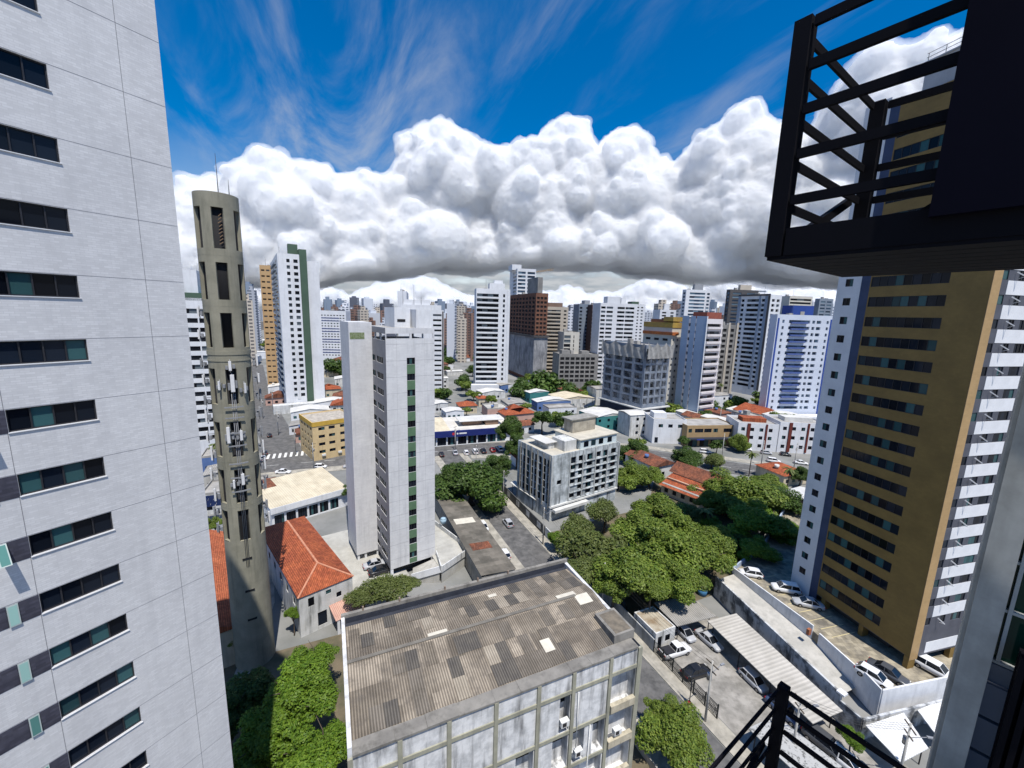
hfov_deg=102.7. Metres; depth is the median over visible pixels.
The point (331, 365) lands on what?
leafy tree
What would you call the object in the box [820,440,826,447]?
window
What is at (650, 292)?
cloud
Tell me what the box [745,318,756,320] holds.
window
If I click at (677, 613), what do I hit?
carport
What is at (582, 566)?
leafy tree
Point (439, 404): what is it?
house
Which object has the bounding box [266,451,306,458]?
zebra crossing
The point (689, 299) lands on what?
window
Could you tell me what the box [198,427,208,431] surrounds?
window
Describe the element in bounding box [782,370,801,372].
window
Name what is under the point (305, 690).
leafy tree
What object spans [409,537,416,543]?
window
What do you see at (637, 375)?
window
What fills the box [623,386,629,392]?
window
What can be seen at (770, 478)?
leafy tree
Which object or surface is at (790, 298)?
window
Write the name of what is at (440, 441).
window
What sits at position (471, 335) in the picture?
distant tower
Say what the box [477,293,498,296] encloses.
window
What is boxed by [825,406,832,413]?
window
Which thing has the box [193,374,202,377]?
window
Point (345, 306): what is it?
distant tower
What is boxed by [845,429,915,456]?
window
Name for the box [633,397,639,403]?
window
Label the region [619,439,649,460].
leafy tree
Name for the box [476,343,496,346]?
window
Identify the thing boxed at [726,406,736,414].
house
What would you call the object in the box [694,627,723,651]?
parked car
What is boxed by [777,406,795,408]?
window
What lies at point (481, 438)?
window
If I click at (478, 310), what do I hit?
window
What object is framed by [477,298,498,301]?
window
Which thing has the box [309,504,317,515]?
window
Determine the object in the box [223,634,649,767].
garden soil
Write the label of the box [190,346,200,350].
window
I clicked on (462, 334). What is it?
distant tower
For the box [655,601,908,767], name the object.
parking yard
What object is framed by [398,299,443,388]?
apartment tower
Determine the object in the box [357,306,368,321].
distant tower
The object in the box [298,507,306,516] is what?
window
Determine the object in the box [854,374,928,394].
window
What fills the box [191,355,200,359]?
window
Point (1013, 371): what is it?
upper windows
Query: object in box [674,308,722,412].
apartment tower
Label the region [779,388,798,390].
window
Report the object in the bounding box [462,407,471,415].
leafy tree
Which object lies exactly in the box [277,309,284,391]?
upper windows
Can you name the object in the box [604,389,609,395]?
window
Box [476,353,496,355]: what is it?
window
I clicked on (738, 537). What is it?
leafy tree
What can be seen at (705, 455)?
pavement
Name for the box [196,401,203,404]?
window
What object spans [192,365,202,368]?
window
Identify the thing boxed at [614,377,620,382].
window
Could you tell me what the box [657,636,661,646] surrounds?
door
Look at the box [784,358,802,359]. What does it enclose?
window
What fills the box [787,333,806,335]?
window
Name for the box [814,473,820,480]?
window
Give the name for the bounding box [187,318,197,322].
window
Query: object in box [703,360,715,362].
window
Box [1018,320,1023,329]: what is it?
window
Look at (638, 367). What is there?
window
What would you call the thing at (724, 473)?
leafy tree
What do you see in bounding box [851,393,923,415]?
window
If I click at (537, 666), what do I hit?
industrial building
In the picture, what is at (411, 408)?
window
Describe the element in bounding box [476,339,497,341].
window
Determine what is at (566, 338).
apartment tower
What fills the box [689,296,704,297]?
window
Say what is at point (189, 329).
window
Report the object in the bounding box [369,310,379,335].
distant tower
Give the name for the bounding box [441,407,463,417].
house
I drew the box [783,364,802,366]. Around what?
window
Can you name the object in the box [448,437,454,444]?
window
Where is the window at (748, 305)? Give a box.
[747,304,757,306]
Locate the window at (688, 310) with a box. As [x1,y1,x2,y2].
[688,310,702,311]
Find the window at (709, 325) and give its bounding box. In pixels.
[707,324,719,326]
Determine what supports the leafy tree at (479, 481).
on the ground at (323, 524)
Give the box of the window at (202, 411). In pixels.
[197,409,206,413]
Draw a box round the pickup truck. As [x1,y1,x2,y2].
[658,640,691,659]
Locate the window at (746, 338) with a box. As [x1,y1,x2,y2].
[743,337,753,339]
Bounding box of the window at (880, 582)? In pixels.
[825,547,887,590]
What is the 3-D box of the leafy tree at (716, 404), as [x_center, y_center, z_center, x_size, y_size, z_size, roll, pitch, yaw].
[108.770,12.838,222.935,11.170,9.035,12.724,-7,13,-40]
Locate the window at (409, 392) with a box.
[407,389,414,395]
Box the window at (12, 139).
[0,124,59,162]
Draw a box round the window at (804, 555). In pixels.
[802,551,807,559]
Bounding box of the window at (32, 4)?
[11,0,37,11]
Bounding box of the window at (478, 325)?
[477,324,497,326]
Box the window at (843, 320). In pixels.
[839,317,846,323]
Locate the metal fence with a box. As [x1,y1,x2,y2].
[653,640,718,718]
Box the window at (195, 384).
[194,383,203,386]
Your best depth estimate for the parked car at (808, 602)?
69.00 m
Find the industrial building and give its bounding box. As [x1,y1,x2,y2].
[341,558,642,767]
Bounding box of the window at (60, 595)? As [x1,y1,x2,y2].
[39,564,120,611]
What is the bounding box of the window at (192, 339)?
[189,337,199,341]
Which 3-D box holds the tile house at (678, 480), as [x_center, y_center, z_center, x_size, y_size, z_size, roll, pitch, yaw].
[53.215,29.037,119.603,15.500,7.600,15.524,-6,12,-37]
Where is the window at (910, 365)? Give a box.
[857,355,932,372]
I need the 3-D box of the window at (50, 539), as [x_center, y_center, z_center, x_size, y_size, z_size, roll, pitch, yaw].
[-21.042,7.089,19.610,0.060,0.990,2.780,7,11,29]
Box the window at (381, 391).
[378,387,383,395]
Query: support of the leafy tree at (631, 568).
on the garden soil at (632, 605)
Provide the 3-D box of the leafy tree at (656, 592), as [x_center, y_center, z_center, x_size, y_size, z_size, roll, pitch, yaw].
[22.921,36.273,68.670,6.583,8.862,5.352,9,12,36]
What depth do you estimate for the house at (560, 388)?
256.61 m
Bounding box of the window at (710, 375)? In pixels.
[702,374,713,377]
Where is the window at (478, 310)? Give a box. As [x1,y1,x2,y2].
[477,309,497,311]
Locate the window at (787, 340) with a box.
[786,339,805,341]
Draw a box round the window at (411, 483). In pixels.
[409,480,415,486]
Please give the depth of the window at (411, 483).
77.61 m
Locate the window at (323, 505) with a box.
[320,501,327,512]
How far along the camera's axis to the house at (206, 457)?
125.44 m
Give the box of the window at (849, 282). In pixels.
[845,279,853,286]
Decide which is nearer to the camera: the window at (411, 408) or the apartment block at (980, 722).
the apartment block at (980, 722)
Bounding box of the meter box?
[806,628,811,635]
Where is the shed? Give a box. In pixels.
[615,467,642,491]
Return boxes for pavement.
[261,465,345,476]
[435,456,671,767]
[459,453,763,767]
[471,454,623,461]
[620,443,766,463]
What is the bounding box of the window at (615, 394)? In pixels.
[613,392,619,397]
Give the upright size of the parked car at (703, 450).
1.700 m
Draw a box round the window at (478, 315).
[477,314,497,316]
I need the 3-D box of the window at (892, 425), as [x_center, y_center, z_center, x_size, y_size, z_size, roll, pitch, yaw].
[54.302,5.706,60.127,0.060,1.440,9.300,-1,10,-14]
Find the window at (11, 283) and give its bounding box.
[0,271,79,297]
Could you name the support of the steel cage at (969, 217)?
attached to the apartment block at (980, 722)
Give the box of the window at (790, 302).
[790,302,809,304]
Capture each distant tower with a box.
[245,282,253,293]
[246,294,256,365]
[247,286,260,349]
[257,296,260,341]
[259,309,262,320]
[323,297,331,310]
[335,298,343,307]
[339,303,351,310]
[349,296,358,306]
[350,305,359,320]
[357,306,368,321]
[361,297,372,309]
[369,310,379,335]
[369,317,375,335]
[380,299,393,322]
[380,310,383,322]
[380,318,384,335]
[435,299,444,312]
[444,313,446,348]
[447,300,456,358]
[456,304,466,349]
[458,314,466,361]
[463,308,471,354]
[470,309,473,360]
[567,305,573,330]
[644,310,651,321]
[654,300,670,309]
[671,300,680,309]
[676,308,680,316]
[709,300,716,310]
[719,303,724,314]
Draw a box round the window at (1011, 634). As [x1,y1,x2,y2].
[992,540,1023,670]
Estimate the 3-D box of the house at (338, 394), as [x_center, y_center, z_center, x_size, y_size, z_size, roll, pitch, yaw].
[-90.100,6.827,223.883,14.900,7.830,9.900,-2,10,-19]
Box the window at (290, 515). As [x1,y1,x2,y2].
[286,510,295,519]
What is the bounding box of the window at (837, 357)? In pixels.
[834,353,840,360]
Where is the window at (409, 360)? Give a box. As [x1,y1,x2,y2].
[407,358,414,363]
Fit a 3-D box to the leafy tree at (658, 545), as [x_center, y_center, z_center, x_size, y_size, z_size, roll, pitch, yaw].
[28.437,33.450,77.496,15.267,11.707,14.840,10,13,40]
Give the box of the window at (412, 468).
[408,465,415,472]
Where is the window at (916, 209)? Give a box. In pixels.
[886,207,923,214]
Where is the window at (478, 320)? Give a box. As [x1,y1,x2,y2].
[477,319,497,321]
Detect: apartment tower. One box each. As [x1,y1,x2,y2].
[0,0,233,767]
[182,269,214,454]
[259,263,278,384]
[270,244,324,414]
[321,303,350,359]
[340,307,434,575]
[397,289,408,306]
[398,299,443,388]
[471,280,512,391]
[508,277,548,378]
[509,264,535,294]
[546,303,568,372]
[552,345,598,387]
[557,329,579,352]
[572,300,590,349]
[585,303,592,351]
[590,296,637,380]
[598,339,674,411]
[628,302,645,341]
[643,317,682,404]
[652,304,675,318]
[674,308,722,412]
[680,282,710,322]
[715,322,738,393]
[723,285,765,324]
[731,286,781,394]
[758,305,832,418]
[780,293,812,313]
[791,37,1023,668]
[813,293,833,315]
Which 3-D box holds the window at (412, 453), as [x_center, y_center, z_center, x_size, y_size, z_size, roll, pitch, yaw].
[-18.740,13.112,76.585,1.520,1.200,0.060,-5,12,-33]
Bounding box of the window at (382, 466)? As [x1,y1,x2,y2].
[380,462,385,472]
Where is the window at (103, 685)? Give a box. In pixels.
[59,661,134,717]
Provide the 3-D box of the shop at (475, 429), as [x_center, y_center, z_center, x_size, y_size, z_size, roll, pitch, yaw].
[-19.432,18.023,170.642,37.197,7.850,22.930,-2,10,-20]
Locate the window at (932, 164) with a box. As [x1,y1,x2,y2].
[890,160,938,176]
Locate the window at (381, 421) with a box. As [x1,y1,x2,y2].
[379,418,384,426]
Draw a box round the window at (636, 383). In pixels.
[634,380,640,387]
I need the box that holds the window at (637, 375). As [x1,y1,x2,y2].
[635,372,641,379]
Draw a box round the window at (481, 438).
[478,435,485,442]
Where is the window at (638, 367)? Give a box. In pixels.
[635,364,642,370]
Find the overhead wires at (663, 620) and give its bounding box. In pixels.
[608,572,713,663]
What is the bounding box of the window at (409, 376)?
[407,374,414,380]
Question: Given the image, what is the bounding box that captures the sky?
[154,0,967,317]
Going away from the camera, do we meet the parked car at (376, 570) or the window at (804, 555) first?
the window at (804, 555)
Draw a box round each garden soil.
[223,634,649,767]
[553,478,765,616]
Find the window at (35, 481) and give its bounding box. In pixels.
[17,457,104,494]
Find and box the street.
[441,455,739,767]
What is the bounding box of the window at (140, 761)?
[121,750,147,767]
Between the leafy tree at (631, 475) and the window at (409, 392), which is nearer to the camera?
the window at (409, 392)
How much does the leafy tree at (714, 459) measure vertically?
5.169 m
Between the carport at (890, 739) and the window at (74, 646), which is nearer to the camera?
the window at (74, 646)
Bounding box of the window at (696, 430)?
[695,429,702,432]
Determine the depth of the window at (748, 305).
282.45 m
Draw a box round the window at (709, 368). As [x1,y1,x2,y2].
[703,367,714,369]
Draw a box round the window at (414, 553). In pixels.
[410,550,416,557]
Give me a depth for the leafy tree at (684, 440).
160.67 m
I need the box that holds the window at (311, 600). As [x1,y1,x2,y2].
[308,596,313,606]
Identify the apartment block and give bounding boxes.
[299,409,344,460]
[516,413,619,521]
[726,415,778,451]
[764,414,815,453]
[926,363,1023,767]
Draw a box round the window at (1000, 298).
[997,295,1003,304]
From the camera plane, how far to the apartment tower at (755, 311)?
283.64 m
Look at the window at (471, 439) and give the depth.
161.61 m
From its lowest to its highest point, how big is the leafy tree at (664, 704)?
5.441 m
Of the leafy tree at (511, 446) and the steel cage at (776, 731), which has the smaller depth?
the steel cage at (776, 731)
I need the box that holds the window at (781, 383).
[780,382,799,384]
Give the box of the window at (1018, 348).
[1013,344,1023,352]
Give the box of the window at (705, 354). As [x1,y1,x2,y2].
[704,353,715,355]
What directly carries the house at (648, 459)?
on the ground at (323, 524)
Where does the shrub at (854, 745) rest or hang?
on the parking yard at (737, 698)
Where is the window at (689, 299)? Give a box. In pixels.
[689,299,703,301]
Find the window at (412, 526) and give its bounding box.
[409,523,416,529]
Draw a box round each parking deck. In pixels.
[321,530,408,590]
[411,521,465,582]
[732,509,952,714]
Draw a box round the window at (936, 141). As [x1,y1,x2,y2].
[893,134,943,160]
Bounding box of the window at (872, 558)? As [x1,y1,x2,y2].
[827,531,891,571]
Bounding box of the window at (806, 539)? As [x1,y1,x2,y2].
[804,536,810,544]
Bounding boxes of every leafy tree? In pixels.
[208,516,222,529]
[225,665,277,740]
[226,690,255,756]
[232,705,314,767]
[260,653,340,739]
[284,640,339,674]
[284,716,346,767]
[323,358,341,374]
[341,484,346,495]
[343,585,375,607]
[359,573,409,602]
[400,576,421,596]
[435,387,452,399]
[435,460,507,512]
[435,462,463,489]
[444,355,454,363]
[454,373,471,389]
[459,381,471,395]
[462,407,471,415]
[465,364,473,375]
[465,390,481,400]
[485,395,497,402]
[485,454,511,476]
[495,415,523,440]
[504,434,523,468]
[508,377,536,397]
[522,402,531,407]
[524,373,535,381]
[530,369,567,393]
[531,411,554,433]
[553,411,572,427]
[553,529,629,560]
[558,382,577,391]
[560,511,594,535]
[567,553,598,583]
[574,390,587,394]
[579,380,601,390]
[585,497,619,532]
[591,546,667,609]
[591,576,632,607]
[607,507,659,545]
[617,459,647,489]
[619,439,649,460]
[628,438,646,443]
[628,517,708,580]
[630,492,686,518]
[634,700,714,767]
[637,464,664,487]
[643,693,677,723]
[644,575,672,608]
[657,557,712,605]
[658,504,701,538]
[665,402,682,412]
[670,445,703,466]
[672,530,736,574]
[677,435,689,445]
[677,502,706,525]
[687,466,733,491]
[692,490,723,516]
[697,515,724,527]
[698,410,711,414]
[702,524,737,550]
[704,453,725,467]
[707,475,788,514]
[708,440,725,452]
[713,400,723,409]
[723,396,739,409]
[726,498,797,543]
[728,433,751,451]
[730,531,752,560]
[735,395,748,404]
[736,534,783,562]
[750,473,788,488]
[751,391,759,404]
[767,484,803,514]
[769,411,794,414]
[769,519,798,545]
[790,466,807,486]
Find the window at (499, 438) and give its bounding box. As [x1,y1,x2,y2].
[497,435,504,440]
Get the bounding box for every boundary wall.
[500,483,544,535]
[545,527,567,559]
[573,557,654,650]
[634,738,657,767]
[713,574,941,738]
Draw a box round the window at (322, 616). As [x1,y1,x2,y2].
[318,609,326,625]
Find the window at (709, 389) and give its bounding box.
[700,388,712,391]
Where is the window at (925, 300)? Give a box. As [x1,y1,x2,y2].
[867,295,946,306]
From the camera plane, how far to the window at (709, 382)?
208.06 m
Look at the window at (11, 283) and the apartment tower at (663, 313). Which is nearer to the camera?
the window at (11, 283)
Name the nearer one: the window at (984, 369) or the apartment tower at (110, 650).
the apartment tower at (110, 650)
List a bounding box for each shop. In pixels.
[259,467,346,524]
[435,414,509,446]
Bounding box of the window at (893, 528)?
[833,498,899,534]
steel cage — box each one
[709,681,905,767]
[765,0,1023,276]
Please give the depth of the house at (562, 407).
201.32 m
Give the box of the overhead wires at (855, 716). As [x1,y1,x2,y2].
[796,701,914,728]
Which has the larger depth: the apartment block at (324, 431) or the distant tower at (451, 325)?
the distant tower at (451, 325)
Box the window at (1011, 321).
[1007,320,1013,328]
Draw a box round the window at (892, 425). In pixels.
[848,411,919,436]
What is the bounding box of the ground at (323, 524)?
[207,330,933,767]
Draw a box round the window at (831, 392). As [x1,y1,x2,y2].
[828,389,834,395]
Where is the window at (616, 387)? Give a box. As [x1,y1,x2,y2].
[614,384,619,390]
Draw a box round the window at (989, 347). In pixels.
[986,343,992,352]
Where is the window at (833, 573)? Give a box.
[822,563,883,608]
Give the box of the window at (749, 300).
[747,299,758,301]
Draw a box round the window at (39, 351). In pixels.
[0,339,88,364]
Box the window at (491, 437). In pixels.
[488,434,495,441]
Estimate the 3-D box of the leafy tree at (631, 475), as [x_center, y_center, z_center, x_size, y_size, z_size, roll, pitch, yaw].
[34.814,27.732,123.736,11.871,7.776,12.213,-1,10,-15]
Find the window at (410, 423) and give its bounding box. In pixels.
[408,420,415,426]
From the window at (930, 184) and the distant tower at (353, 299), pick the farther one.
the distant tower at (353, 299)
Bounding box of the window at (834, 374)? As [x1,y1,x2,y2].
[831,371,837,378]
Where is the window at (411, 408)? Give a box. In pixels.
[407,405,414,411]
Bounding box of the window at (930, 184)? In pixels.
[885,182,934,203]
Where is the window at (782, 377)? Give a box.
[781,376,800,378]
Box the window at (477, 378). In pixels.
[476,377,496,379]
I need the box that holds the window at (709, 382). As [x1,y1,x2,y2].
[701,381,712,384]
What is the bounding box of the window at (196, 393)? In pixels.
[195,392,204,395]
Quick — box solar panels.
[206,495,220,506]
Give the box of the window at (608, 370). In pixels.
[606,367,611,372]
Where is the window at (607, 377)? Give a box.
[605,375,610,380]
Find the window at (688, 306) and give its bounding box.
[688,306,703,308]
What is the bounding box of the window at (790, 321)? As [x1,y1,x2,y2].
[789,320,808,323]
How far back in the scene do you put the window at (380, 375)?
74.81 m
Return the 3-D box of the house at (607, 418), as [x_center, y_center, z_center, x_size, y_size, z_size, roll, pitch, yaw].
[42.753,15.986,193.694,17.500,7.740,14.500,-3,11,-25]
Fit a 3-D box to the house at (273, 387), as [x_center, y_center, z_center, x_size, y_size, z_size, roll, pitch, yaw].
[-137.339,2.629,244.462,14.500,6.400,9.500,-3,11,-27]
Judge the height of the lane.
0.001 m
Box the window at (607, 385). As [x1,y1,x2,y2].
[605,382,610,387]
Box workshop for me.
[435,492,515,580]
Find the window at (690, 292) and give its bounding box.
[690,292,704,294]
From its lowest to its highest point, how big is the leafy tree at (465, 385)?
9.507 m
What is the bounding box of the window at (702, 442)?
[699,440,708,445]
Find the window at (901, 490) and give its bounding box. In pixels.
[839,464,907,496]
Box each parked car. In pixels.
[274,468,291,473]
[314,463,326,467]
[362,558,386,569]
[367,564,389,577]
[496,446,502,451]
[502,518,513,527]
[502,548,510,558]
[672,623,696,642]
[681,662,709,681]
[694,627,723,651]
[699,448,711,453]
[738,566,763,579]
[738,665,768,693]
[760,449,771,454]
[764,693,802,728]
[766,457,780,461]
[770,580,801,595]
[779,451,791,456]
[791,595,825,611]
[793,459,808,464]
[800,721,837,760]
[827,741,859,767]
[854,661,893,688]
[865,657,911,685]
[914,654,948,681]
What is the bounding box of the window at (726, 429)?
[724,428,731,431]
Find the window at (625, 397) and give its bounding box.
[623,394,628,400]
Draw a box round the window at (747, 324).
[745,323,755,325]
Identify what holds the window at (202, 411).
in the apartment tower at (193, 296)
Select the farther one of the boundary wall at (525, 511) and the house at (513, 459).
the house at (513, 459)
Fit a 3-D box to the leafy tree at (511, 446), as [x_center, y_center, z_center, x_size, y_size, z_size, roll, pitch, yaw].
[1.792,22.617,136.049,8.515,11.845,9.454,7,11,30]
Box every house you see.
[201,448,216,471]
[203,464,217,486]
[205,474,267,513]
[209,529,234,668]
[257,351,265,358]
[261,477,275,487]
[264,390,283,405]
[265,516,361,637]
[268,383,279,393]
[289,420,299,434]
[290,404,329,420]
[295,425,300,442]
[314,396,339,409]
[324,369,339,376]
[325,384,340,397]
[330,397,343,409]
[332,390,342,396]
[334,375,342,386]
[435,399,447,412]
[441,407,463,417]
[444,370,462,375]
[444,376,447,387]
[455,401,477,413]
[475,394,488,406]
[476,387,504,398]
[482,403,506,414]
[495,382,512,392]
[497,404,533,419]
[500,397,527,405]
[510,454,517,466]
[519,419,535,432]
[520,388,548,402]
[531,396,570,410]
[542,403,576,413]
[548,391,594,407]
[557,384,583,391]
[579,407,617,429]
[587,385,601,404]
[617,409,644,436]
[624,449,674,477]
[634,606,675,650]
[644,410,686,443]
[659,461,723,509]
[675,409,696,415]
[680,411,701,417]
[701,414,725,420]
[705,407,731,417]
[714,392,731,408]
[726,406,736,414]
[732,410,762,416]
[733,402,774,414]
[754,462,805,485]
[761,410,800,416]
[777,486,804,513]
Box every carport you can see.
[510,481,535,509]
[654,599,715,639]
[707,613,842,727]
[749,717,841,767]
[866,713,927,764]
[917,702,941,731]
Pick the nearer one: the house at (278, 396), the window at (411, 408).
the window at (411, 408)
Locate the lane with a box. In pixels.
[234,575,274,678]
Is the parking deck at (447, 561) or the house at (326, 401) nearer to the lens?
the parking deck at (447, 561)
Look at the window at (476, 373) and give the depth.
271.83 m
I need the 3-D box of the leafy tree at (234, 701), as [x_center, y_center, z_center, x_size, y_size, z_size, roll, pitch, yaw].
[-31.956,38.925,46.297,5.967,7.982,5.374,2,10,2]
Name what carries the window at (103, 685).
in the apartment tower at (110, 650)
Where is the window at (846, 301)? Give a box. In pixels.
[842,298,850,305]
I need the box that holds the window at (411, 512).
[409,509,415,515]
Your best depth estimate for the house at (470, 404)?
210.56 m
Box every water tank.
[440,517,446,523]
[698,590,707,596]
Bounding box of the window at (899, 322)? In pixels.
[864,317,941,328]
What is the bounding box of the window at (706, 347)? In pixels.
[705,346,716,348]
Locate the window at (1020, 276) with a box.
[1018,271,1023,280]
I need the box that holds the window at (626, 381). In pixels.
[624,378,630,384]
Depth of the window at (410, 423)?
75.70 m
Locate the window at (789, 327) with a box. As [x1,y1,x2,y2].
[788,326,807,329]
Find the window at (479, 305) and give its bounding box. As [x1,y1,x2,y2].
[477,304,497,306]
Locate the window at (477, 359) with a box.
[476,358,496,360]
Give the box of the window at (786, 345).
[785,345,804,347]
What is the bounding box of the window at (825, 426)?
[822,423,829,430]
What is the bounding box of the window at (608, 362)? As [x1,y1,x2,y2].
[606,360,611,365]
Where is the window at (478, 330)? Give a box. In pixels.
[476,329,497,331]
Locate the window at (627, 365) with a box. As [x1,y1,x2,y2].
[625,363,631,368]
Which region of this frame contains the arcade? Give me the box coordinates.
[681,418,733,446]
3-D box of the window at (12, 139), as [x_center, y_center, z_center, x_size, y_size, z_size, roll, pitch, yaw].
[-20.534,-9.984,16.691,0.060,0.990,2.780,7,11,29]
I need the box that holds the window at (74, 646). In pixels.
[49,614,127,665]
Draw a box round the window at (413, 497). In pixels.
[409,495,415,501]
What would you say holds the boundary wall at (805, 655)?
on the ground at (323, 524)
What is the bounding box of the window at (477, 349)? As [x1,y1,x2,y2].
[476,348,496,351]
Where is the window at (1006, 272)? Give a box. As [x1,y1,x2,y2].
[1002,270,1009,279]
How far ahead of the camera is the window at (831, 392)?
67.18 m
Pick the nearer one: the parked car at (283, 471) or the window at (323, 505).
the window at (323, 505)
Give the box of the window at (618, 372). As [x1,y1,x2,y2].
[615,369,620,374]
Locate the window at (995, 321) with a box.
[991,319,998,328]
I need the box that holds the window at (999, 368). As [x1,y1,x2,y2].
[996,367,1002,375]
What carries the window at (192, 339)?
in the apartment tower at (193, 296)
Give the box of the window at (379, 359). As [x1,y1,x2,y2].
[377,356,382,363]
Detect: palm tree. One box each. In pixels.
[696,508,714,518]
[745,451,759,475]
[781,467,795,486]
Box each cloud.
[174,26,962,284]
[250,276,836,316]
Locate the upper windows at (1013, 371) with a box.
[925,367,1018,624]
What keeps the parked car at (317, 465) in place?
on the ground at (323, 524)
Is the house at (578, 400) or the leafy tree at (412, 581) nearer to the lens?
the leafy tree at (412, 581)
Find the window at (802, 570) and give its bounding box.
[799,566,805,574]
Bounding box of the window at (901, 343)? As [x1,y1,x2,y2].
[861,336,936,350]
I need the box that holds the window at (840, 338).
[836,335,843,342]
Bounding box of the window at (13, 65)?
[0,48,48,88]
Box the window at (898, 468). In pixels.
[842,446,910,476]
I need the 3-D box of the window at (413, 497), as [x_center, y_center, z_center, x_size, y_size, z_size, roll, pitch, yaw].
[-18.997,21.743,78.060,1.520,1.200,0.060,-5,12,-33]
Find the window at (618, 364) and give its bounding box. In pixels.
[615,361,621,367]
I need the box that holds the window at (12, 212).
[0,198,69,231]
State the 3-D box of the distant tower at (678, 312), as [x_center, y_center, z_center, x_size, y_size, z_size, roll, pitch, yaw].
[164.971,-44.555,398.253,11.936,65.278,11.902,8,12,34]
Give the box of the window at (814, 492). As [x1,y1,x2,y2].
[812,489,818,496]
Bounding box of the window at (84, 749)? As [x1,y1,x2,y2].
[68,707,140,765]
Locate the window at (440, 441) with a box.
[437,438,445,445]
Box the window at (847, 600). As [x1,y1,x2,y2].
[819,579,880,625]
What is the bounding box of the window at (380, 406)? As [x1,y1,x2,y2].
[378,402,383,410]
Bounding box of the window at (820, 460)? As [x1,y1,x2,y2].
[817,456,823,464]
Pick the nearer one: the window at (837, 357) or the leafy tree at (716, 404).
the window at (837, 357)
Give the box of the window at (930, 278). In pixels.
[871,272,950,286]
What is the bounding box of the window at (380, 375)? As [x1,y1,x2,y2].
[378,372,383,379]
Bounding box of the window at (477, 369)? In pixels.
[476,368,496,370]
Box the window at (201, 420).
[198,418,207,422]
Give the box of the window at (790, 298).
[790,298,810,300]
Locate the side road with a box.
[252,365,305,458]
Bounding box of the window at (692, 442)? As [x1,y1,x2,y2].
[688,440,696,445]
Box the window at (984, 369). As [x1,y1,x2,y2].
[981,367,987,375]
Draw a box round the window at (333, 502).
[330,498,338,508]
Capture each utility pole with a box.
[292,428,296,454]
[312,442,315,468]
[542,507,552,543]
[704,658,724,721]
[792,693,818,743]
[900,719,932,764]
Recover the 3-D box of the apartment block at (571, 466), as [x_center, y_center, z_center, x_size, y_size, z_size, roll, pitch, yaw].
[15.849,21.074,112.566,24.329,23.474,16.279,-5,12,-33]
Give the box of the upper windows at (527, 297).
[516,297,534,334]
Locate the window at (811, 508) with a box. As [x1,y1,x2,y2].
[809,505,815,512]
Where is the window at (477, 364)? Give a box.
[476,363,496,365]
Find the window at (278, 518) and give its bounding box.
[274,513,283,523]
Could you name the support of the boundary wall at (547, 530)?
on the ground at (323, 524)
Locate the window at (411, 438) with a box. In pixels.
[408,436,415,442]
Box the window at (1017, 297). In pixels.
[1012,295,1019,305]
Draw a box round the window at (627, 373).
[624,371,630,376]
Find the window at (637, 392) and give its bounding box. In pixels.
[633,389,640,395]
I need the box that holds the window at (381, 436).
[379,432,384,441]
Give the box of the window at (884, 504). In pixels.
[836,481,902,515]
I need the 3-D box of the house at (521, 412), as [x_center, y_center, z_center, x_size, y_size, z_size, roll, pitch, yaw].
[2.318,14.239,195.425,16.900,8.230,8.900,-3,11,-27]
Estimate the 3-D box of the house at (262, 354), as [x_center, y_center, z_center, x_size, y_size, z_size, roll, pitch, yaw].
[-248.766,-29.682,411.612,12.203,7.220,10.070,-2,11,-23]
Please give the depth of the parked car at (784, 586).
72.51 m
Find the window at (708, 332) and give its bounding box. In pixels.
[707,331,718,333]
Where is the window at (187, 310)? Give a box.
[186,308,196,313]
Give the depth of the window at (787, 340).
207.56 m
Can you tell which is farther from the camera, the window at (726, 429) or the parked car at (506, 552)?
the window at (726, 429)
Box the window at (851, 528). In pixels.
[830,515,895,553]
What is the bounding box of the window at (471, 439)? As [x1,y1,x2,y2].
[468,435,475,442]
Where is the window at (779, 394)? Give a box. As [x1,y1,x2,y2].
[778,394,797,396]
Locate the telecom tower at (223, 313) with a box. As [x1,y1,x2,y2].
[192,157,274,670]
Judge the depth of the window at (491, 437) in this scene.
164.31 m
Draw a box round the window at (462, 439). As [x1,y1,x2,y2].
[458,436,465,443]
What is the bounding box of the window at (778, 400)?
[778,400,796,402]
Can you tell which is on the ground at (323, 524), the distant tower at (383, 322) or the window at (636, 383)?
the distant tower at (383, 322)
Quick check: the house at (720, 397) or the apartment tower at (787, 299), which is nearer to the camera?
the house at (720, 397)
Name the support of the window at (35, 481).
in the apartment tower at (110, 650)
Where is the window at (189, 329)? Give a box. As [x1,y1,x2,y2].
[188,328,198,331]
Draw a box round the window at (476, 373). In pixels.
[476,373,496,374]
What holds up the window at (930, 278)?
in the apartment tower at (921, 378)
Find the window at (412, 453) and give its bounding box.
[408,451,415,457]
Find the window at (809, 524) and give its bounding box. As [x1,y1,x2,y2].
[807,520,812,528]
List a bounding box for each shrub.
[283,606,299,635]
[547,531,565,548]
[835,723,865,753]
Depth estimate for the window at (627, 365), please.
199.36 m
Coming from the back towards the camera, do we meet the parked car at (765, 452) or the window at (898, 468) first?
the parked car at (765, 452)
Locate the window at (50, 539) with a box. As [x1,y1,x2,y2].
[28,512,112,554]
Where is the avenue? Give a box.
[260,443,805,484]
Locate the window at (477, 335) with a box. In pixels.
[476,334,497,336]
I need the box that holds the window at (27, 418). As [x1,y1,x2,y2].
[5,400,96,431]
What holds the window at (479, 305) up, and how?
in the apartment tower at (491, 327)
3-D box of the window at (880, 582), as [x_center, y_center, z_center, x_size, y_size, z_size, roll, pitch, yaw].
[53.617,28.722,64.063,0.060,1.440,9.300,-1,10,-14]
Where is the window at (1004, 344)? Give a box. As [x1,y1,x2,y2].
[1001,343,1008,352]

